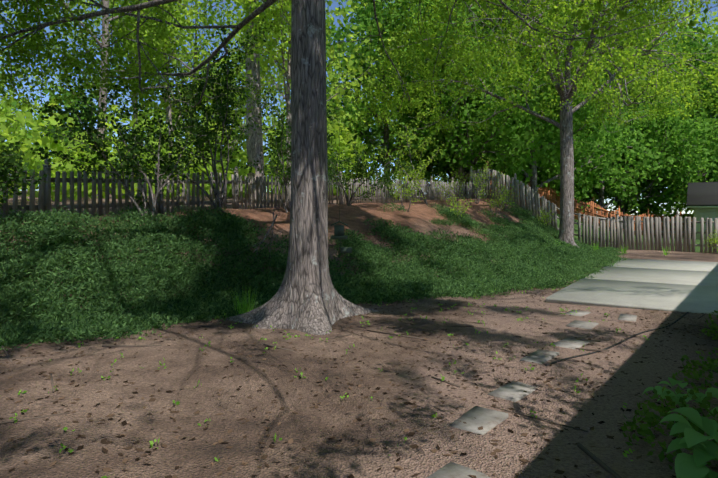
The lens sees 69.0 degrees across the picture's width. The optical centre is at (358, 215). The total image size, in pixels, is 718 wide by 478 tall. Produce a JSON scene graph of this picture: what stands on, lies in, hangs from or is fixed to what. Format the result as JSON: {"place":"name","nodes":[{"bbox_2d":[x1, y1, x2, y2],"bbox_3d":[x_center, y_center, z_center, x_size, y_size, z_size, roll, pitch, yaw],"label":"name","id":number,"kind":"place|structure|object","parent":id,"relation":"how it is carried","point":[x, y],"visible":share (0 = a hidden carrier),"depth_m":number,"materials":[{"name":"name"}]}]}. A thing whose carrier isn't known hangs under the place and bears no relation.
{"place":"outdoors","nodes":[
{"label":"outdoors","id":0,"kind":"place"},
{"bbox_2d":[0,188,717,477],"bbox_3d":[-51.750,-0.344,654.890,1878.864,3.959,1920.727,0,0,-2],"label":"yard ground","id":1,"kind":"structure","parent":0,"point":[308,428],"depth_m":4.82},
{"bbox_2d":[0,38,34,155],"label":"tree","id":2,"kind":"object","parent":1,"relation":"on","point":[4,124],"depth_m":49.77,"materials":[{"name":"green plant"}]},
{"bbox_2d":[0,128,48,207],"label":"evergreen shrub leaves","id":3,"kind":"object","parent":1,"relation":"on","point":[13,162],"depth_m":8.03,"materials":[{"name":"green plant"}]},
{"bbox_2d":[0,85,63,189],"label":"tree","id":4,"kind":"object","parent":1,"relation":"on","point":[11,122],"depth_m":70.06,"materials":[{"name":"green plant"}]},
{"bbox_2d":[9,65,126,160],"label":"tree","id":5,"kind":"object","parent":1,"relation":"on","point":[42,104],"depth_m":52.04,"materials":[{"name":"green plant"}]},
{"bbox_2d":[0,0,180,168],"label":"tree","id":6,"kind":"object","parent":1,"relation":"on","point":[90,83],"depth_m":30.84,"materials":[{"name":"green plant"}]},
{"bbox_2d":[0,0,229,197],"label":"tree","id":7,"kind":"object","parent":1,"relation":"on","point":[105,4],"depth_m":22.88,"materials":[{"name":"green plant"}]},
{"bbox_2d":[65,0,199,127],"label":"tree","id":8,"kind":"object","parent":1,"relation":"on","point":[116,6],"depth_m":29.67,"materials":[{"name":"green plant"}]},
{"bbox_2d":[30,66,236,225],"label":"evergreen shrub leaves","id":9,"kind":"object","parent":1,"relation":"on","point":[89,114],"depth_m":9.71,"materials":[{"name":"green plant"}]},
{"bbox_2d":[83,0,202,161],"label":"tree","id":10,"kind":"object","parent":1,"relation":"on","point":[130,27],"depth_m":27.99,"materials":[{"name":"green plant"}]},
{"bbox_2d":[116,89,182,160],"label":"tree","id":11,"kind":"object","parent":1,"relation":"on","point":[152,118],"depth_m":58.87,"materials":[{"name":"green plant"}]},
{"bbox_2d":[99,0,278,191],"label":"tree","id":12,"kind":"object","parent":1,"relation":"on","point":[185,38],"depth_m":28.61,"materials":[{"name":"green plant"}]},
{"bbox_2d":[109,0,283,171],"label":"tree","id":13,"kind":"object","parent":1,"relation":"on","point":[212,13],"depth_m":34.89,"materials":[{"name":"green plant"}]},
{"bbox_2d":[120,18,273,210],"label":"evergreen shrub leaves","id":14,"kind":"object","parent":1,"relation":"on","point":[225,99],"depth_m":11.68,"materials":[{"name":"green plant"}]},
{"bbox_2d":[163,39,277,172],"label":"tree","id":15,"kind":"object","parent":1,"relation":"on","point":[199,112],"depth_m":58.21,"materials":[{"name":"green plant"}]},
{"bbox_2d":[0,158,470,217],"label":"picket fence","id":16,"kind":"object","parent":1,"relation":"on","point":[44,198],"visible":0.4,"depth_m":12.25,"materials":[{"name":"grey wood"}]},
{"bbox_2d":[187,10,290,151],"bbox_3d":[-8.527,-9.339,39.080,10.868,15.953,7.875,0,0,-2],"label":"tree","id":17,"kind":"object","parent":1,"relation":"on","point":[277,107],"depth_m":39.35,"materials":[{"name":"green plant"}]},
{"bbox_2d":[245,0,264,198],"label":"tree","id":18,"kind":"object","parent":1,"relation":"on","point":[254,142],"visible":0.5,"depth_m":24.40,"materials":[{"name":"plant"}]},
{"bbox_2d":[238,212,286,259],"bbox_3d":[-2.076,0.750,10.651,1.257,1.626,0.608,0,0,-10],"label":"dead branch","id":19,"kind":"object","parent":1,"relation":"on","point":[274,219],"visible":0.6,"depth_m":10.46,"materials":[{"name":"brown wood"}]},
{"bbox_2d":[262,104,285,191],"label":"tree","id":20,"kind":"object","parent":1,"relation":"on","point":[267,117],"depth_m":76.63,"materials":[{"name":"green plant"}]},
{"bbox_2d":[237,89,334,211],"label":"evergreen shrub leaves","id":21,"kind":"object","parent":1,"relation":"on","point":[278,146],"depth_m":13.41,"materials":[{"name":"green plant"}]},
{"bbox_2d":[221,0,358,199],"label":"tree","id":22,"kind":"object","parent":1,"relation":"on","point":[268,42],"depth_m":21.23,"materials":[{"name":"green plant"}]},
{"bbox_2d":[234,0,395,198],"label":"tree","id":23,"kind":"object","parent":1,"relation":"on","point":[339,45],"depth_m":21.27,"materials":[{"name":"green plant"}]},
{"bbox_2d":[0,200,631,353],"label":"juniper ground cover","id":24,"kind":"object","parent":1,"relation":"on","point":[523,264],"visible":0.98,"depth_m":9.64,"materials":[{"name":"green plant"}]},
{"bbox_2d":[219,0,418,155],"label":"tree","id":25,"kind":"object","parent":1,"relation":"on","point":[336,101],"depth_m":29.16,"materials":[{"name":"green plant"}]},
{"bbox_2d":[9,277,648,477],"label":"ground weeds","id":26,"kind":"object","parent":1,"relation":"on","point":[301,373],"visible":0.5,"depth_m":5.62,"materials":[{"name":"green plant"}]},
{"bbox_2d":[266,0,409,173],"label":"tree","id":27,"kind":"object","parent":1,"relation":"on","point":[338,31],"depth_m":61.82,"materials":[{"name":"green plant"}]},
{"bbox_2d":[331,221,351,252],"bbox_3d":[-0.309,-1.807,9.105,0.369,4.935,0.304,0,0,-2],"label":"bird feeder","id":28,"kind":"object","parent":1,"relation":"on","point":[339,232],"visible":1,"depth_m":9.01,"materials":[{"name":"metal"}]},
{"bbox_2d":[0,94,693,233],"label":"background foliage","id":29,"kind":"object","parent":1,"relation":"on","point":[48,142],"visible":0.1,"depth_m":22.93,"materials":[{"name":"green plant"}]},
{"bbox_2d":[283,129,420,205],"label":"evergreen shrub leaves","id":30,"kind":"object","parent":1,"relation":"on","point":[360,170],"depth_m":15.99,"materials":[{"name":"green plant"}]},
{"bbox_2d":[0,295,716,477],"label":"fallen sticks","id":31,"kind":"object","parent":1,"relation":"on","point":[603,465],"visible":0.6,"depth_m":5.04,"materials":[{"name":"brown wood"}]},
{"bbox_2d":[0,284,717,477],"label":"fallen leaves","id":32,"kind":"object","parent":1,"relation":"on","point":[125,460],"visible":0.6,"depth_m":4.56,"materials":[{"name":"brown plant"}]},
{"bbox_2d":[0,0,717,334],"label":"oak","id":33,"kind":"object","parent":1,"relation":"on","point":[31,46],"depth_m":9.08,"materials":[{"name":"plant"}]},
{"bbox_2d":[282,0,459,195],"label":"tree","id":34,"kind":"object","parent":1,"relation":"on","point":[367,14],"depth_m":35.71,"materials":[{"name":"green plant"}]},
{"bbox_2d":[386,163,425,211],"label":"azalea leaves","id":35,"kind":"object","parent":1,"relation":"on","point":[407,190],"depth_m":17.27,"materials":[{"name":"green plant"}]},
{"bbox_2d":[367,108,445,204],"bbox_3d":[1.844,-2.304,20.614,3.160,3.966,3.484,0,0,-2],"label":"shrub","id":36,"kind":"object","parent":1,"relation":"on","point":[413,150],"depth_m":20.52,"materials":[{"name":"green plant"}]},
{"bbox_2d":[372,84,442,186],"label":"tree","id":37,"kind":"object","parent":1,"relation":"on","point":[395,118],"depth_m":73.12,"materials":[{"name":"green plant"}]},
{"bbox_2d":[392,124,473,198],"bbox_3d":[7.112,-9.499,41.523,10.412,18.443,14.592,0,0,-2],"label":"shrub","id":38,"kind":"object","parent":1,"relation":"on","point":[435,180],"depth_m":40.07,"materials":[{"name":"green plant"}]},
{"bbox_2d":[433,169,457,194],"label":"tree","id":39,"kind":"object","parent":1,"relation":"on","point":[443,173],"depth_m":48.78,"materials":[{"name":"green plant"}]},
{"bbox_2d":[227,240,670,314],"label":"tall grass tufts","id":40,"kind":"object","parent":1,"relation":"on","point":[245,308],"visible":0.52,"depth_m":8.24,"materials":[{"name":"green plant"}]},
{"bbox_2d":[432,166,470,205],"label":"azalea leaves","id":41,"kind":"object","parent":1,"relation":"on","point":[458,180],"depth_m":21.34,"materials":[{"name":"green plant"}]},
{"bbox_2d":[356,0,559,198],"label":"tree","id":42,"kind":"object","parent":1,"relation":"on","point":[523,132],"depth_m":31.33,"materials":[{"name":"green plant"}]},
{"bbox_2d":[441,193,479,222],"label":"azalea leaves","id":43,"kind":"object","parent":1,"relation":"on","point":[455,197],"depth_m":18.21,"materials":[{"name":"green plant"}]},
{"bbox_2d":[468,153,504,203],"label":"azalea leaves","id":44,"kind":"object","parent":1,"relation":"on","point":[483,185],"depth_m":24.20,"materials":[{"name":"green plant"}]},
{"bbox_2d":[391,0,594,198],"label":"tree","id":45,"kind":"object","parent":1,"relation":"on","point":[470,110],"depth_m":30.27,"materials":[{"name":"green plant"}]},
{"bbox_2d":[474,186,511,215],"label":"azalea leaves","id":46,"kind":"object","parent":1,"relation":"on","point":[495,199],"depth_m":22.43,"materials":[{"name":"green plant"}]},
{"bbox_2d":[493,177,517,211],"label":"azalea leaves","id":47,"kind":"object","parent":1,"relation":"on","point":[506,193],"depth_m":24.95,"materials":[{"name":"green plant"}]},
{"bbox_2d":[431,2,613,187],"bbox_3d":[10.131,-8.960,36.996,14.129,17.546,14.961,0,0,-2],"label":"tree","id":48,"kind":"object","parent":1,"relation":"on","point":[539,178],"depth_m":34.93,"materials":[{"name":"green plant"}]},
{"bbox_2d":[344,0,717,246],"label":"oak","id":49,"kind":"object","parent":1,"relation":"on","point":[647,36],"depth_m":21.79,"materials":[{"name":"green plant"}]},
{"bbox_2d":[427,310,636,477],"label":"stepping stone path","id":50,"kind":"structure","parent":1,"relation":"on","point":[488,419],"depth_m":4.59,"materials":[{"name":"grey stone"}]},
{"bbox_2d":[468,32,608,191],"bbox_3d":[11.954,-8.524,38.116,12.672,16.885,12.124,0,0,-2],"label":"tree","id":51,"kind":"object","parent":1,"relation":"on","point":[538,163],"depth_m":34.96,"materials":[{"name":"green plant"}]},
{"bbox_2d":[535,207,554,225],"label":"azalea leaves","id":52,"kind":"object","parent":1,"relation":"on","point":[545,217],"depth_m":24.96,"materials":[{"name":"green plant"}]},
{"bbox_2d":[476,0,637,211],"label":"tree","id":53,"kind":"object","parent":1,"relation":"on","point":[612,181],"depth_m":36.31,"materials":[{"name":"green plant"}]},
{"bbox_2d":[439,0,676,208],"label":"tree","id":54,"kind":"object","parent":1,"relation":"on","point":[579,114],"depth_m":32.40,"materials":[{"name":"green plant"}]},
{"bbox_2d":[482,0,644,179],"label":"tree","id":55,"kind":"object","parent":1,"relation":"on","point":[625,127],"depth_m":37.39,"materials":[{"name":"green plant"}]},
{"bbox_2d":[527,0,621,196],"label":"tree","id":56,"kind":"object","parent":1,"relation":"on","point":[597,185],"depth_m":37.01,"materials":[{"name":"green plant"}]},
{"bbox_2d":[487,161,691,234],"bbox_3d":[22.839,-0.608,38.477,37.188,4.653,5.499,0,0,-24],"label":"orange fence","id":57,"kind":"object","parent":1,"relation":"on","point":[548,193],"visible":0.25,"depth_m":38.69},
{"bbox_2d":[470,166,717,252],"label":"picket fence","id":58,"kind":"object","parent":1,"relation":"on","point":[616,232],"visible":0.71,"depth_m":24.22,"materials":[{"name":"grey wood"}]},
{"bbox_2d":[559,18,663,218],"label":"tree","id":59,"kind":"object","parent":1,"relation":"on","point":[626,175],"depth_m":40.25,"materials":[{"name":"green plant"}]},
{"bbox_2d":[545,312,688,366],"bbox_3d":[3.964,1.596,7.194,5.348,0.078,0.096,0,0,-42],"label":"soaker hose","id":60,"kind":"object","parent":1,"relation":"on","point":[554,362],"visible":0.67,"depth_m":6.46,"materials":[{"name":"black rubber"}]},
{"bbox_2d":[546,258,717,314],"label":"patio slab","id":61,"kind":"structure","parent":1,"relation":"on","point":[672,285],"depth_m":11.02,"materials":[{"name":"concrete"}]},
{"bbox_2d":[593,29,717,228],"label":"tree","id":62,"kind":"object","parent":1,"relation":"on","point":[680,137],"depth_m":40.78,"materials":[{"name":"green plant"}]},
{"bbox_2d":[594,14,717,216],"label":"tree","id":63,"kind":"object","parent":1,"relation":"on","point":[664,127],"depth_m":41.06,"materials":[{"name":"green plant"}]},
{"bbox_2d":[606,2,707,211],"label":"tree","id":64,"kind":"object","parent":1,"relation":"on","point":[639,36],"depth_m":66.40,"materials":[{"name":"green plant"}]},
{"bbox_2d":[620,310,717,469],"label":"azalea shrubs","id":65,"kind":"object","parent":1,"relation":"on","point":[650,418],"visible":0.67,"depth_m":3.76,"materials":[{"name":"green plant"}]},
{"bbox_2d":[642,377,708,408],"bbox_3d":[2.670,1.433,4.255,0.635,0.282,0.370,0,0,-2],"label":"leafy plant","id":66,"kind":"object","parent":1,"relation":"on","point":[676,397],"visible":0.65,"depth_m":4.18,"materials":[{"name":"green plant"}]},
{"bbox_2d":[653,11,717,204],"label":"tree","id":67,"kind":"object","parent":1,"relation":"on","point":[706,58],"depth_m":44.00,"materials":[{"name":"green plant"}]},
{"bbox_2d":[659,407,717,477],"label":"hosta","id":68,"kind":"object","parent":1,"relation":"on","point":[704,450],"visible":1,"depth_m":3.17,"materials":[{"name":"green plant"}]},
{"bbox_2d":[661,0,717,180],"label":"tree","id":69,"kind":"object","parent":1,"relation":"on","point":[703,26],"depth_m":71.42,"materials":[{"name":"green plant"}]},
{"bbox_2d":[694,208,717,239],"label":"neighbour house walls","id":70,"kind":"structure","parent":1,"relation":"on","point":[705,213],"depth_m":34.14,"materials":[{"name":"green paint"}]},
{"bbox_2d":[686,182,717,205],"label":"roof","id":71,"kind":"structure","parent":70,"relation":"on","point":[702,193],"depth_m":35.31,"materials":[{"name":"grey"}]},
{"bbox_2d":[701,387,717,413],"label":"hosta","id":72,"kind":"object","parent":1,"relation":"on","point":[714,391],"visible":0.56,"depth_m":3.78,"materials":[{"name":"green plant"}]},
{"bbox_2d":[707,229,717,252],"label":"fence shrub leaves","id":73,"kind":"object","parent":1,"relation":"on","point":[715,241],"depth_m":21.75,"materials":[{"name":"green plant"}]},
{"bbox_2d":[0,0,717,214],"label":"sky","id":74,"kind":"structure","parent":0,"point":[335,4],"materials":[{"name":"blue"}]},
{"bbox_2d":[686,206,717,208],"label":"roof fascia","id":75,"kind":"structure","parent":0,"point":[691,207],"depth_m":33.63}
]}

